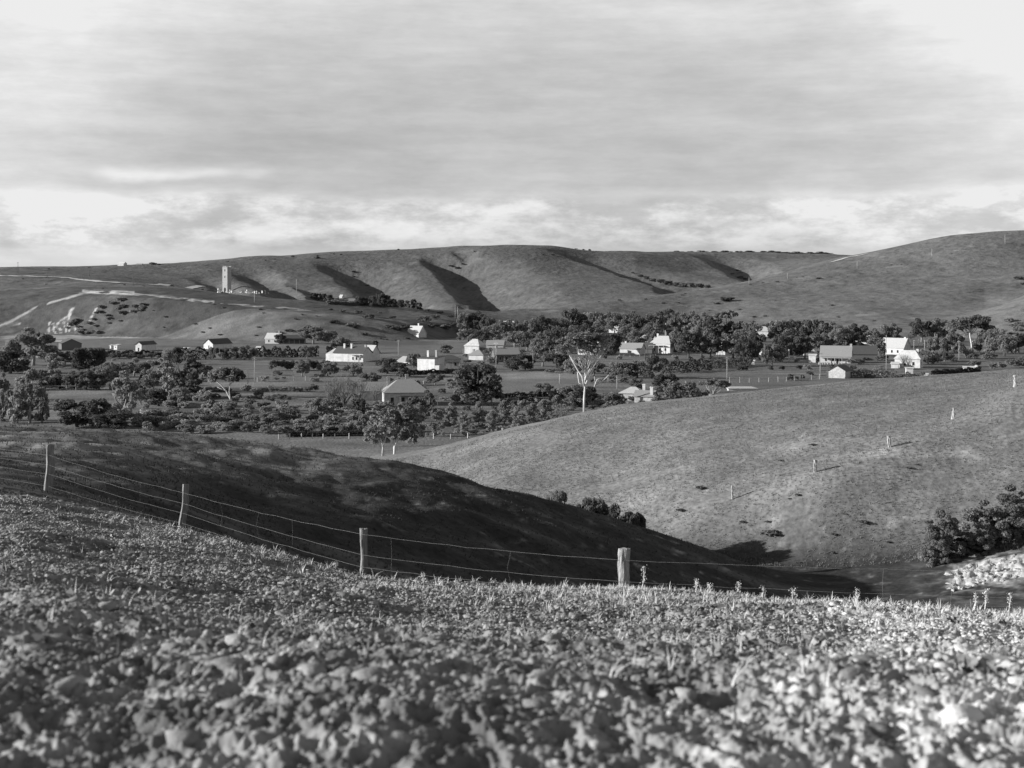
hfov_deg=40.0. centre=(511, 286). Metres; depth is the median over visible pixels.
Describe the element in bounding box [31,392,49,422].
evergreen tree
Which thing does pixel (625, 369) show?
gum tree
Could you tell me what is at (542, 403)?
fruit tree
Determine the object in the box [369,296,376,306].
pine tree
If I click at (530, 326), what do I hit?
gum tree
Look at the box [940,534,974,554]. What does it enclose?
bush
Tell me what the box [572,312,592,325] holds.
gum tree
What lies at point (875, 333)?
gum tree
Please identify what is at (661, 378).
evergreen tree
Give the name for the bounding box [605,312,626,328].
gum tree
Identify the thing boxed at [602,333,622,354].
evergreen tree
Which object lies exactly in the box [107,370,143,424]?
willow tree
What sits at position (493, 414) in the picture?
fruit tree
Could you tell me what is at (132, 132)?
sky
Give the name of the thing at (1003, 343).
gum tree
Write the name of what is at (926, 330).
gum tree
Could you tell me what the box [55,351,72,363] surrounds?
gum tree
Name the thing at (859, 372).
hedge
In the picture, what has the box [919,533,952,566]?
bush
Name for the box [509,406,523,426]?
fruit tree
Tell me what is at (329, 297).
pine tree
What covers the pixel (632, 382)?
gum tree
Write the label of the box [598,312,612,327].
gum tree
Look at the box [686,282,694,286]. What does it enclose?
shrub
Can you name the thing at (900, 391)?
slope grass
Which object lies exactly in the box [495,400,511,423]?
fruit tree
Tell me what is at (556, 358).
gum tree
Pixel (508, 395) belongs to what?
hedge
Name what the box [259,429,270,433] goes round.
shrub
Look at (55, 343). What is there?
shed
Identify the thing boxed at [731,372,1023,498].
hillside fence
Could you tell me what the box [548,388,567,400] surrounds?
gum tree
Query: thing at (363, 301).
pine tree
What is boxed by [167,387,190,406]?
gum tree
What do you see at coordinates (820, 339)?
gum tree
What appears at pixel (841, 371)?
barn
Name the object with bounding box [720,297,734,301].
shrub
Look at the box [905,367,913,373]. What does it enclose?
shed
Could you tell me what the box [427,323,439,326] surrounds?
shrub
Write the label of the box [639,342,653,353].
barn
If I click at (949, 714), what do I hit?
chalk clods
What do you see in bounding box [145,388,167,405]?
evergreen tree
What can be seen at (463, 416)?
fruit tree
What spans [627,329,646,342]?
gum tree
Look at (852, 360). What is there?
shrub
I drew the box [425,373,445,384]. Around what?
gum tree
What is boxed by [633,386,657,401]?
cottage
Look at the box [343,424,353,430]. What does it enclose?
shrub
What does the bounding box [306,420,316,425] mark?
shrub
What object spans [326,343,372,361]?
homestead
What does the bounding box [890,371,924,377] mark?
hedge
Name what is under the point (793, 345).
gum tree
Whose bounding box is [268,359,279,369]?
shrub
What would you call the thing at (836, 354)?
cottage
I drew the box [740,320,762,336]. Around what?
gum tree
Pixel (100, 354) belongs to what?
evergreen tree
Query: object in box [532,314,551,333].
gum tree
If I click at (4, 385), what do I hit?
willow tree
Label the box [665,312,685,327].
gum tree
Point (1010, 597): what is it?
weed
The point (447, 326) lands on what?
shrub
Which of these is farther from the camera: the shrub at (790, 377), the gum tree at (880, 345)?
the gum tree at (880, 345)
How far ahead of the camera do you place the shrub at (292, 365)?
555.56 m
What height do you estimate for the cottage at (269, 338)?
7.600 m
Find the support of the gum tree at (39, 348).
on the ground at (952, 276)
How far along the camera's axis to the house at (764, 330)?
925.45 m
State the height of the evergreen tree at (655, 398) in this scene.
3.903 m
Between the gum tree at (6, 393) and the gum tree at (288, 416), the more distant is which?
the gum tree at (6, 393)
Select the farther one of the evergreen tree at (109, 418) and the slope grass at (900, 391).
the evergreen tree at (109, 418)
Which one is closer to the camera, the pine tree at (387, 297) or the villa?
the villa
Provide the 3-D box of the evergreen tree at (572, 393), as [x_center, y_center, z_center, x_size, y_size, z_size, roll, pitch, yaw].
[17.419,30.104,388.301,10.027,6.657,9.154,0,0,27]
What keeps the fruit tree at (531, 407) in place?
on the ground at (952, 276)
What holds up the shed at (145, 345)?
on the ground at (952, 276)
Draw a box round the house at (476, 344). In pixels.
[462,339,486,353]
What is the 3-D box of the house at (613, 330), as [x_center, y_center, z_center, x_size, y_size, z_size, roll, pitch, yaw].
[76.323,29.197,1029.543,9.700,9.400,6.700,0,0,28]
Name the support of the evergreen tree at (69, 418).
on the ground at (952, 276)
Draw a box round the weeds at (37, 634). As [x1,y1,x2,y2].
[0,498,1023,679]
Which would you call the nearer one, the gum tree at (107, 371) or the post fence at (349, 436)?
the post fence at (349, 436)
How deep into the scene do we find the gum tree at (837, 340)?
699.36 m
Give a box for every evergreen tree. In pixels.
[0,350,30,373]
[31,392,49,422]
[38,376,51,388]
[47,374,67,388]
[55,400,89,426]
[61,372,78,389]
[70,347,94,369]
[74,371,96,389]
[82,347,108,368]
[85,398,111,427]
[90,409,134,428]
[91,372,107,389]
[134,362,153,378]
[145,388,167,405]
[171,347,184,364]
[238,345,252,355]
[274,334,286,343]
[329,336,349,347]
[349,398,366,413]
[374,358,395,373]
[386,362,412,376]
[403,397,427,423]
[406,353,420,367]
[438,344,452,352]
[446,378,473,403]
[451,363,502,403]
[503,358,522,370]
[516,354,535,369]
[557,384,592,406]
[563,359,583,373]
[582,386,598,404]
[601,392,627,407]
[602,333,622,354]
[628,360,645,377]
[641,355,662,378]
[650,396,669,400]
[652,373,679,392]
[662,381,701,399]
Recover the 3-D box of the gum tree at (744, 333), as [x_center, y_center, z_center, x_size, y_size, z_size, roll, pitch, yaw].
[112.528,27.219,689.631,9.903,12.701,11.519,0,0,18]
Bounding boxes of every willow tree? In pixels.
[0,372,13,418]
[6,383,27,423]
[14,368,47,422]
[43,353,63,376]
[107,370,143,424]
[156,349,179,396]
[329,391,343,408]
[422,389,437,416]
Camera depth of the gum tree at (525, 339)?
720.58 m
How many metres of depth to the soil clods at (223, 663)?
6.40 m
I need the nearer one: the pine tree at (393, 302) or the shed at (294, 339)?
the shed at (294, 339)
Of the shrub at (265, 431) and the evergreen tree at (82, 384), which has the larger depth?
the evergreen tree at (82, 384)
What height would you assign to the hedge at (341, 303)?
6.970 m
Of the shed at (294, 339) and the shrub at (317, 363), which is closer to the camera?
the shrub at (317, 363)
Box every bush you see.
[551,490,567,503]
[576,498,591,508]
[584,497,608,514]
[604,503,628,520]
[624,511,645,527]
[916,509,965,559]
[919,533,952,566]
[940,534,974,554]
[955,524,994,556]
[958,499,1020,547]
[991,484,1023,540]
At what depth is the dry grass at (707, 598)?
21.80 m
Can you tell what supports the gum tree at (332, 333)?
on the ground at (952, 276)
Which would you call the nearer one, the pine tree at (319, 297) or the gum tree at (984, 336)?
the gum tree at (984, 336)
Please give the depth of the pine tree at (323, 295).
1673.29 m
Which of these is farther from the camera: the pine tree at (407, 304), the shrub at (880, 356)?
the pine tree at (407, 304)
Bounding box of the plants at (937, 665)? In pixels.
[553,599,1023,766]
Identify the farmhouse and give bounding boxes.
[118,262,126,265]
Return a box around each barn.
[58,338,81,350]
[203,338,231,348]
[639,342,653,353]
[828,364,852,377]
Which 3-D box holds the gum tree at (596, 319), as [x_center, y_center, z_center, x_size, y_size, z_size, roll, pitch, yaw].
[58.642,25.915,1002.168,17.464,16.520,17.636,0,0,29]
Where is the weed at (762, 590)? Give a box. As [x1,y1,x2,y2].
[758,585,767,596]
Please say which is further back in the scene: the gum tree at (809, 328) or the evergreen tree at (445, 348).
the gum tree at (809, 328)
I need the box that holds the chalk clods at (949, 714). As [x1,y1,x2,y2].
[825,601,1023,724]
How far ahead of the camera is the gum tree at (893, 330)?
778.23 m
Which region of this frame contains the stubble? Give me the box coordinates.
[0,497,1023,714]
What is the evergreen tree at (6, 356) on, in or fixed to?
on the ground at (952, 276)
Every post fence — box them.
[278,428,505,438]
[729,369,880,382]
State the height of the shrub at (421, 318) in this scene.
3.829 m
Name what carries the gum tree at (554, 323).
on the ground at (952, 276)
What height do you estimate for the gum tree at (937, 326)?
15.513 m
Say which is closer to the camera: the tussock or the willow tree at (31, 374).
the tussock
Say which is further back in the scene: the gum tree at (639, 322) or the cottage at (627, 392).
the gum tree at (639, 322)
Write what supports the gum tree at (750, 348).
on the ground at (952, 276)
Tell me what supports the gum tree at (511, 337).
on the ground at (952, 276)
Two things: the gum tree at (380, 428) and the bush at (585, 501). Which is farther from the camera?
the gum tree at (380, 428)
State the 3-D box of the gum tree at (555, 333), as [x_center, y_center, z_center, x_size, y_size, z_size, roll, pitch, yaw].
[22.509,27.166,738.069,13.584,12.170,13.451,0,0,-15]
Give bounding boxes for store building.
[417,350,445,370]
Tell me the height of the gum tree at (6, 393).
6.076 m
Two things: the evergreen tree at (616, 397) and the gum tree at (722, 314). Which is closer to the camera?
the evergreen tree at (616, 397)
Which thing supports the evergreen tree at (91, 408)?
on the ground at (952, 276)
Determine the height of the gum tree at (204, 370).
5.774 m
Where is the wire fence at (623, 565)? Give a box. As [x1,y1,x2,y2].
[1,444,1010,606]
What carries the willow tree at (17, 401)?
on the ground at (952, 276)
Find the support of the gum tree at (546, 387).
on the ground at (952, 276)
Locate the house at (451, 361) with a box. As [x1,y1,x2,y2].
[444,355,460,367]
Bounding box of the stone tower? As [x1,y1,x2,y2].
[222,266,231,292]
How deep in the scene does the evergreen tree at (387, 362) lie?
531.04 m
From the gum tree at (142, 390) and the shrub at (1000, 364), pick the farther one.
the shrub at (1000, 364)
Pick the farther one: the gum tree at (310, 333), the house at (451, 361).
the gum tree at (310, 333)
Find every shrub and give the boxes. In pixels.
[115,352,122,357]
[121,353,130,357]
[142,421,154,430]
[144,415,157,422]
[152,352,161,357]
[162,400,176,407]
[199,429,207,433]
[203,399,214,406]
[209,347,218,358]
[218,347,229,358]
[219,425,233,430]
[220,418,233,421]
[227,346,238,358]
[234,419,243,425]
[238,348,247,358]
[238,412,251,416]
[247,347,258,358]
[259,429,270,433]
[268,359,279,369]
[278,359,289,368]
[288,360,295,369]
[302,423,315,431]
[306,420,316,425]
[307,359,316,369]
[312,360,322,368]
[332,423,342,430]
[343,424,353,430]
[345,322,360,326]
[361,313,373,317]
[389,326,403,329]
[399,324,410,327]
[417,316,431,320]
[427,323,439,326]
[440,324,451,328]
[544,368,555,371]
[555,367,565,371]
[656,279,664,282]
[678,282,686,286]
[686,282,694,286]
[695,283,703,287]
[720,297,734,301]
[787,374,794,379]
[847,358,864,363]
[875,354,888,360]
[964,351,975,357]
[968,360,980,365]
[981,353,997,359]
[988,362,1006,368]
[1005,357,1023,366]
[1012,326,1021,330]
[1014,321,1023,326]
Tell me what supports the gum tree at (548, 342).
on the ground at (952, 276)
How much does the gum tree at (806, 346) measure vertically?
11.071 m
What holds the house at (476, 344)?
on the ground at (952, 276)
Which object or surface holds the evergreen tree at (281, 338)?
on the ground at (952, 276)
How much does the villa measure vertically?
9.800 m
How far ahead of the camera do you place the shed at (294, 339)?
816.08 m
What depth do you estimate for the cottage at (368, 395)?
407.22 m
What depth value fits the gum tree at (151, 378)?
438.22 m
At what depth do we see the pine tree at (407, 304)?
1038.61 m
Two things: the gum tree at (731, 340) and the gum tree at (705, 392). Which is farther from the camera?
the gum tree at (731, 340)
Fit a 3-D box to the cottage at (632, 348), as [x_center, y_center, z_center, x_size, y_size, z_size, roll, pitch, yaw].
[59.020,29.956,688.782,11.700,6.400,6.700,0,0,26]
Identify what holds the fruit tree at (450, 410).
on the ground at (952, 276)
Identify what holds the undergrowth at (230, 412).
on the ground at (952, 276)
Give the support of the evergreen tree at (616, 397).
on the ground at (952, 276)
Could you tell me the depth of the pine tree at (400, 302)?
1041.92 m
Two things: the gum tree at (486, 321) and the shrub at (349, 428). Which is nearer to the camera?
the shrub at (349, 428)
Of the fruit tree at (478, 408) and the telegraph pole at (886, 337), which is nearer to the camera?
the fruit tree at (478, 408)
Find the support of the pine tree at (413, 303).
on the ground at (952, 276)
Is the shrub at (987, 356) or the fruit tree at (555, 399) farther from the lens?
the shrub at (987, 356)
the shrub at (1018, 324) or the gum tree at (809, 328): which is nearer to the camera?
the gum tree at (809, 328)
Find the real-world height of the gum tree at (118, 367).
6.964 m
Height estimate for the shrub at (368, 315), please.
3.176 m
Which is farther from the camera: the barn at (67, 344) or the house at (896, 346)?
the barn at (67, 344)
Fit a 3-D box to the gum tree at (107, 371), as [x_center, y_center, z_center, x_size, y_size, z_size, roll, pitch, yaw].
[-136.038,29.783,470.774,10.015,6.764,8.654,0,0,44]
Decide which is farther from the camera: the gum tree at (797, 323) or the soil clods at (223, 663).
the gum tree at (797, 323)
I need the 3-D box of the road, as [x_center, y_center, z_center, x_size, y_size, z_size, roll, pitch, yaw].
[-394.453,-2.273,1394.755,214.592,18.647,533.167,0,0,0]
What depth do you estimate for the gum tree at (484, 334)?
778.78 m
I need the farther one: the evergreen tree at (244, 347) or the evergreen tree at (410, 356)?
the evergreen tree at (244, 347)
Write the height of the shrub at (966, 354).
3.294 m
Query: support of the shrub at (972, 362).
on the ground at (952, 276)
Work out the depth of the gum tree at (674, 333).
694.57 m
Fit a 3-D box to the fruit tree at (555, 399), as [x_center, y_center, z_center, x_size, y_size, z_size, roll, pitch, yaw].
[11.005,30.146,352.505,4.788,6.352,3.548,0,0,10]
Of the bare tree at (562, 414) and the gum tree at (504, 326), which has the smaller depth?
the bare tree at (562, 414)
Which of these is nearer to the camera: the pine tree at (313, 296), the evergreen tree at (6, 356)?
the evergreen tree at (6, 356)
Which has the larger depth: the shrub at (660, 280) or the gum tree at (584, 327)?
the shrub at (660, 280)
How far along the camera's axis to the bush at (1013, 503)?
143.24 m
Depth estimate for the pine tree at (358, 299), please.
1010.26 m
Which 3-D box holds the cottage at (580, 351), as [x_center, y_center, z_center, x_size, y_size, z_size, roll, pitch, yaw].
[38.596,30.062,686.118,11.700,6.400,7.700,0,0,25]
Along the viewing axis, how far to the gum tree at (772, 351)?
579.22 m
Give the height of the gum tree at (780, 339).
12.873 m
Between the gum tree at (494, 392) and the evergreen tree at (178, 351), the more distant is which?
the evergreen tree at (178, 351)
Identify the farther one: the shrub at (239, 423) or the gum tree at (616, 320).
the gum tree at (616, 320)
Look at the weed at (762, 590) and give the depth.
26.50 m
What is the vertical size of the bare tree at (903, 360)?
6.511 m
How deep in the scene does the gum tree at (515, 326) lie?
838.42 m
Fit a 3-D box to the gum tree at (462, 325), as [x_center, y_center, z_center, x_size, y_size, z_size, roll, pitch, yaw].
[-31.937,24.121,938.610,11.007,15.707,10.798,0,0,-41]
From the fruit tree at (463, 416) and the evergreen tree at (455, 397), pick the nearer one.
the fruit tree at (463, 416)
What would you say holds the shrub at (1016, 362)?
on the ground at (952, 276)
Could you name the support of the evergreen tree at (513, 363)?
on the ground at (952, 276)
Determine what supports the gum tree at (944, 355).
on the ground at (952, 276)
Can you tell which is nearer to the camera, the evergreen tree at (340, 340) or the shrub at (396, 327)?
the evergreen tree at (340, 340)
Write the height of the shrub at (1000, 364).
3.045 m
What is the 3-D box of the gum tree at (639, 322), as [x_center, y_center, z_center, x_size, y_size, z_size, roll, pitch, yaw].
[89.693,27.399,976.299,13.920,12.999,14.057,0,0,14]
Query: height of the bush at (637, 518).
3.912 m
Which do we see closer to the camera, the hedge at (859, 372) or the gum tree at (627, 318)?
the hedge at (859, 372)
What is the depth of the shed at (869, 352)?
626.33 m
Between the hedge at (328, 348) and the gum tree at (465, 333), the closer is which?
the hedge at (328, 348)
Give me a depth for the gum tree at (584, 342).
235.57 m
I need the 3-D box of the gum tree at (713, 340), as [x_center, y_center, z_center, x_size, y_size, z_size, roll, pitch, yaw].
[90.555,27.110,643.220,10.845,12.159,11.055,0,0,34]
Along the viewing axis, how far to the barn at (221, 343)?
752.57 m
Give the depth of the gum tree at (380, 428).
261.45 m
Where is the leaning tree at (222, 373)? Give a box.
[207,366,245,401]
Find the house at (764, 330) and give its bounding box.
[756,326,767,336]
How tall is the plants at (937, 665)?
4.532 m
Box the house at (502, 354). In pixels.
[491,346,519,361]
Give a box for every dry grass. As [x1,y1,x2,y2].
[30,496,1023,642]
[528,583,764,596]
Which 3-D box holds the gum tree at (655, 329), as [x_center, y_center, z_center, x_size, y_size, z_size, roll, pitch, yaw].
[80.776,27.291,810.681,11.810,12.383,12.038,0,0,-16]
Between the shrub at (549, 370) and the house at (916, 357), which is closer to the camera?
the shrub at (549, 370)
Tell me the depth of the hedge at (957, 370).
533.17 m
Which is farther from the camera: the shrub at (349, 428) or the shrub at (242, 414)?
the shrub at (242, 414)
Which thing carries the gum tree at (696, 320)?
on the ground at (952, 276)
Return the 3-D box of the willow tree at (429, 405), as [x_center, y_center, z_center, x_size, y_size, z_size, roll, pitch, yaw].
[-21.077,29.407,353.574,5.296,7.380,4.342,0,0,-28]
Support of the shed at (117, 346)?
on the ground at (952, 276)
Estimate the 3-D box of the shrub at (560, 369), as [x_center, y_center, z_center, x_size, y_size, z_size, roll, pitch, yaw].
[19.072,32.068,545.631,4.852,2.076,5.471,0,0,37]
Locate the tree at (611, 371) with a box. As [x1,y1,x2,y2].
[592,368,623,402]
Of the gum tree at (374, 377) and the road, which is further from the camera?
the road
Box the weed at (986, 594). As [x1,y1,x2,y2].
[982,589,988,609]
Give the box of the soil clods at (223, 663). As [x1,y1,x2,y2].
[0,500,940,750]
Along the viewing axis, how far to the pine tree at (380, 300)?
1021.72 m
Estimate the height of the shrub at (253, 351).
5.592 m
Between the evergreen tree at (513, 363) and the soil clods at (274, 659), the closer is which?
the soil clods at (274, 659)
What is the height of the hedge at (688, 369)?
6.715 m
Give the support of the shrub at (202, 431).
on the ground at (952, 276)
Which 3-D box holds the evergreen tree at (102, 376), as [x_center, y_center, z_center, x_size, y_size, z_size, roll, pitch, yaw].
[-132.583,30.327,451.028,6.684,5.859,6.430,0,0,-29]
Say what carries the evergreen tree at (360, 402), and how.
on the ground at (952, 276)
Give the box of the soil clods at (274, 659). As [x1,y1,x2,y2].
[0,495,1022,767]
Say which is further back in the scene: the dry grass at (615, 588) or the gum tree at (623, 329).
the gum tree at (623, 329)
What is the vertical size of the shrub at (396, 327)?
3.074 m
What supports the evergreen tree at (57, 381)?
on the ground at (952, 276)
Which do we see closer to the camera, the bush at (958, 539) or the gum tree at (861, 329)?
the bush at (958, 539)
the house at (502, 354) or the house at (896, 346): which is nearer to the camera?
the house at (502, 354)
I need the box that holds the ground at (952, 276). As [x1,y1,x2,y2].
[0,230,1023,767]
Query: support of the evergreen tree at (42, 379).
on the ground at (952, 276)
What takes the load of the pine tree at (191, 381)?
on the ground at (952, 276)
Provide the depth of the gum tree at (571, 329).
753.84 m
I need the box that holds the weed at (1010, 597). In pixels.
[1006,592,1013,612]
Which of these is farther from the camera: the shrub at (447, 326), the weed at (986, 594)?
the shrub at (447, 326)
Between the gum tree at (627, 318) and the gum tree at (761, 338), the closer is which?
the gum tree at (761, 338)
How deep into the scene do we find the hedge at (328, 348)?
687.69 m
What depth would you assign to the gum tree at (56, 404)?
366.45 m
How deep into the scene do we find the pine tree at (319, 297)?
1675.36 m
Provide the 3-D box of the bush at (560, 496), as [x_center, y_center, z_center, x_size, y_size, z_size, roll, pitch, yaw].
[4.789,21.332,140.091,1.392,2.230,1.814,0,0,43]
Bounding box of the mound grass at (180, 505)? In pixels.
[0,423,767,593]
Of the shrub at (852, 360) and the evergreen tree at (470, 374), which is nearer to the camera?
the evergreen tree at (470, 374)
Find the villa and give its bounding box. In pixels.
[650,333,676,353]
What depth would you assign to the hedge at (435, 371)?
527.11 m
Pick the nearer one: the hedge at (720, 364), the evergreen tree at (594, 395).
the evergreen tree at (594, 395)
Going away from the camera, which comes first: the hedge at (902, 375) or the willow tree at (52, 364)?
the hedge at (902, 375)
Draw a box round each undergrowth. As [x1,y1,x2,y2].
[0,303,991,432]
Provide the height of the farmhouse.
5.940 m
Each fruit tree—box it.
[425,412,445,435]
[442,402,457,425]
[455,411,472,435]
[473,401,486,421]
[485,410,501,431]
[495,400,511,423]
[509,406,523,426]
[522,403,539,423]
[535,399,550,420]
[547,395,564,417]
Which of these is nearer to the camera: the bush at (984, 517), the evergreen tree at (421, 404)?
the bush at (984, 517)
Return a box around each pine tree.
[170,357,203,397]
[310,293,316,299]
[315,293,321,300]
[321,293,326,300]
[326,294,333,300]
[354,296,361,304]
[361,297,368,305]
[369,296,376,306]
[377,293,385,306]
[384,295,390,306]
[390,298,396,307]
[397,299,403,306]
[404,300,410,307]
[410,299,416,308]
[415,302,421,309]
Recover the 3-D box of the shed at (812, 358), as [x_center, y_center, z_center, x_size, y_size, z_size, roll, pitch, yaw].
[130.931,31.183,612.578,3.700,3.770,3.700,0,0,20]
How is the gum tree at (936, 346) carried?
on the ground at (952, 276)
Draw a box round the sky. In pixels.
[0,0,1023,266]
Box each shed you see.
[48,340,61,349]
[114,344,120,349]
[135,341,156,350]
[284,335,305,343]
[397,356,413,363]
[486,340,505,347]
[727,386,757,390]
[808,354,816,362]
[852,345,877,360]
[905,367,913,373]
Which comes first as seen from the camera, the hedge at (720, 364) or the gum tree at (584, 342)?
the gum tree at (584, 342)
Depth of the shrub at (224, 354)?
636.75 m
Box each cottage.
[264,331,283,343]
[357,381,386,400]
[367,345,380,360]
[381,374,437,405]
[407,323,426,337]
[468,349,488,359]
[578,342,604,354]
[619,341,645,354]
[619,384,645,400]
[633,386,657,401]
[716,345,727,354]
[819,344,852,362]
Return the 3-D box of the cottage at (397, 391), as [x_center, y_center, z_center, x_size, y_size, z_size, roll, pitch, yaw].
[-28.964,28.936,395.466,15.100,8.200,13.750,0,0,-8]
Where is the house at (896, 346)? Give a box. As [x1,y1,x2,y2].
[878,337,911,354]
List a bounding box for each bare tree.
[321,376,343,406]
[331,371,358,407]
[347,375,370,404]
[368,382,382,400]
[554,404,568,416]
[899,354,907,368]
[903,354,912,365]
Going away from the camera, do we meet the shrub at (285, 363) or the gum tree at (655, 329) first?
the shrub at (285, 363)
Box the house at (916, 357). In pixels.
[894,349,923,367]
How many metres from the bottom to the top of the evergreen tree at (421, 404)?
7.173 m
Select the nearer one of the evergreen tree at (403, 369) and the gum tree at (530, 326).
the evergreen tree at (403, 369)
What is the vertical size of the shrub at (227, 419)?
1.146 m
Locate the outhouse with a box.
[890,362,899,367]
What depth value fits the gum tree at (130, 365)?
515.68 m
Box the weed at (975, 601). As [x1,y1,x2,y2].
[973,593,978,608]
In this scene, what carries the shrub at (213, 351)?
on the ground at (952, 276)
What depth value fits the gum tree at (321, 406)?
343.49 m
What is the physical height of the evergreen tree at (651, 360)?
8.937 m
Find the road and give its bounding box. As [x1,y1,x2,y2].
[0,275,230,292]
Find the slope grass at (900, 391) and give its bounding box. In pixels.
[397,369,1023,567]
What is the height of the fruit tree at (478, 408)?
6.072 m
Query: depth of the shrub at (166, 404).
383.20 m
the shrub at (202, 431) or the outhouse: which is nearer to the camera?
the shrub at (202, 431)
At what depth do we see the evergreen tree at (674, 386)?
376.73 m
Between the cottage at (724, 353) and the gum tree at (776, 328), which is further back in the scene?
the gum tree at (776, 328)
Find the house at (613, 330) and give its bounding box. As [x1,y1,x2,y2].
[609,324,620,332]
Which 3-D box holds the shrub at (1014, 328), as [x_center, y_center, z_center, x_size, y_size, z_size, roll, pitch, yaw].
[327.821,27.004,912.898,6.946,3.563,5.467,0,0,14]
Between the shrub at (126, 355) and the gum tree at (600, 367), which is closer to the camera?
the gum tree at (600, 367)
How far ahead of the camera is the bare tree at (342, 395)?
373.89 m
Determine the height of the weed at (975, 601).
0.425 m
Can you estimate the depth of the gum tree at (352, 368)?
515.66 m
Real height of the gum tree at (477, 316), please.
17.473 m
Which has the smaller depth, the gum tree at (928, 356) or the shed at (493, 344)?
the gum tree at (928, 356)
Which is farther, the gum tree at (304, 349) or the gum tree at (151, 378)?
the gum tree at (304, 349)
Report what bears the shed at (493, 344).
on the ground at (952, 276)
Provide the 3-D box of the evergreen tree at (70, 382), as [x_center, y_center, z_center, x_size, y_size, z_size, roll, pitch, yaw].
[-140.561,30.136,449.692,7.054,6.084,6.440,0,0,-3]
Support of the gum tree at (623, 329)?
on the ground at (952, 276)
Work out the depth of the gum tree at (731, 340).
641.76 m
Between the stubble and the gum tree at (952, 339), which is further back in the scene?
the gum tree at (952, 339)
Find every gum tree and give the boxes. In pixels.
[1,327,63,365]
[4,389,29,406]
[52,399,74,410]
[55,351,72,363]
[95,362,129,376]
[95,365,119,384]
[126,362,140,375]
[130,387,148,404]
[141,369,164,389]
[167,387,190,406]
[190,364,212,378]
[274,405,299,420]
[292,360,310,375]
[296,325,331,343]
[299,345,314,357]
[308,396,337,416]
[316,361,339,375]
[319,330,337,339]
[342,363,362,375]
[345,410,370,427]
[358,372,381,381]
[362,401,425,455]
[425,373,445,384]
[456,312,471,329]
[457,329,477,341]
[467,310,484,329]
[474,329,492,341]
[479,315,495,338]
[479,381,504,404]
[482,324,501,339]
[496,319,514,337]
[501,331,523,347]
[507,320,527,335]
[518,332,535,349]
[523,318,534,334]
[528,331,553,347]
[530,342,554,366]
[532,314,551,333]
[533,382,553,396]
[543,317,566,333]
[543,327,567,346]
[543,349,568,367]
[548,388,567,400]
[554,331,615,411]
[557,308,582,328]
[562,325,578,334]
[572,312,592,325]
[574,323,594,332]
[581,361,605,375]
[583,312,606,327]
[591,326,607,341]
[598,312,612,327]
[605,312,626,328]
[607,362,635,377]
[617,324,635,340]
[618,311,639,328]
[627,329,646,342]
[627,377,643,388]
[631,317,649,331]
[643,311,667,329]
[643,324,662,340]
[657,308,679,327]
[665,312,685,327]
[669,327,687,352]
[674,329,701,357]
[677,311,701,330]
[684,389,709,396]
[691,312,713,331]
[691,325,712,355]
[697,378,731,394]
[699,333,721,354]
[702,315,727,338]
[713,309,738,324]
[719,329,746,357]
[724,321,745,334]
[732,338,761,361]
[733,330,749,341]
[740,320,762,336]
[747,332,766,351]
[760,344,786,364]
[767,320,792,338]
[772,333,792,355]
[788,318,802,336]
[788,334,803,355]
[793,336,815,357]
[798,319,828,337]
[809,333,829,349]
[817,321,837,339]
[825,330,846,345]
[830,325,854,345]
[843,332,865,345]
[845,322,868,340]
[863,328,884,343]
[867,337,885,353]
[879,323,902,337]
[906,318,934,341]
[919,350,943,364]
[926,337,940,350]
[931,317,947,338]
[935,351,955,361]
[939,329,966,354]
[945,314,995,349]
[974,328,1004,351]
[989,334,1018,355]
[1007,332,1023,352]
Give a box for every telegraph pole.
[252,358,256,383]
[884,335,887,369]
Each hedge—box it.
[106,349,153,356]
[180,346,210,359]
[256,345,318,357]
[286,429,364,436]
[326,342,350,352]
[327,300,397,306]
[410,368,454,374]
[501,391,548,397]
[660,355,713,373]
[712,356,753,368]
[850,367,896,377]
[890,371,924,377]
[931,366,981,374]
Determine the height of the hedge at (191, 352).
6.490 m
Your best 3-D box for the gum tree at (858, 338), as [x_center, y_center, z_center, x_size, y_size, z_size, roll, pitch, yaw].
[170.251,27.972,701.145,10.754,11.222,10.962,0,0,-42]
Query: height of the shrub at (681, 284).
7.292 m
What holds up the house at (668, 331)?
on the ground at (952, 276)
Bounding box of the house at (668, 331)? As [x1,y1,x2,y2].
[664,323,682,335]
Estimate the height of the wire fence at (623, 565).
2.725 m
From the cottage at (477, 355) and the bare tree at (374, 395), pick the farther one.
the cottage at (477, 355)
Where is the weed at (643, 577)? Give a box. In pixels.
[640,566,645,589]
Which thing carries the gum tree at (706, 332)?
on the ground at (952, 276)
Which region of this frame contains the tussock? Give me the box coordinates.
[760,529,779,535]
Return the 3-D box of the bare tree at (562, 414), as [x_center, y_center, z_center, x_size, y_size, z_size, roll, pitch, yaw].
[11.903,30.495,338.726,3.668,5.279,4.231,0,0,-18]

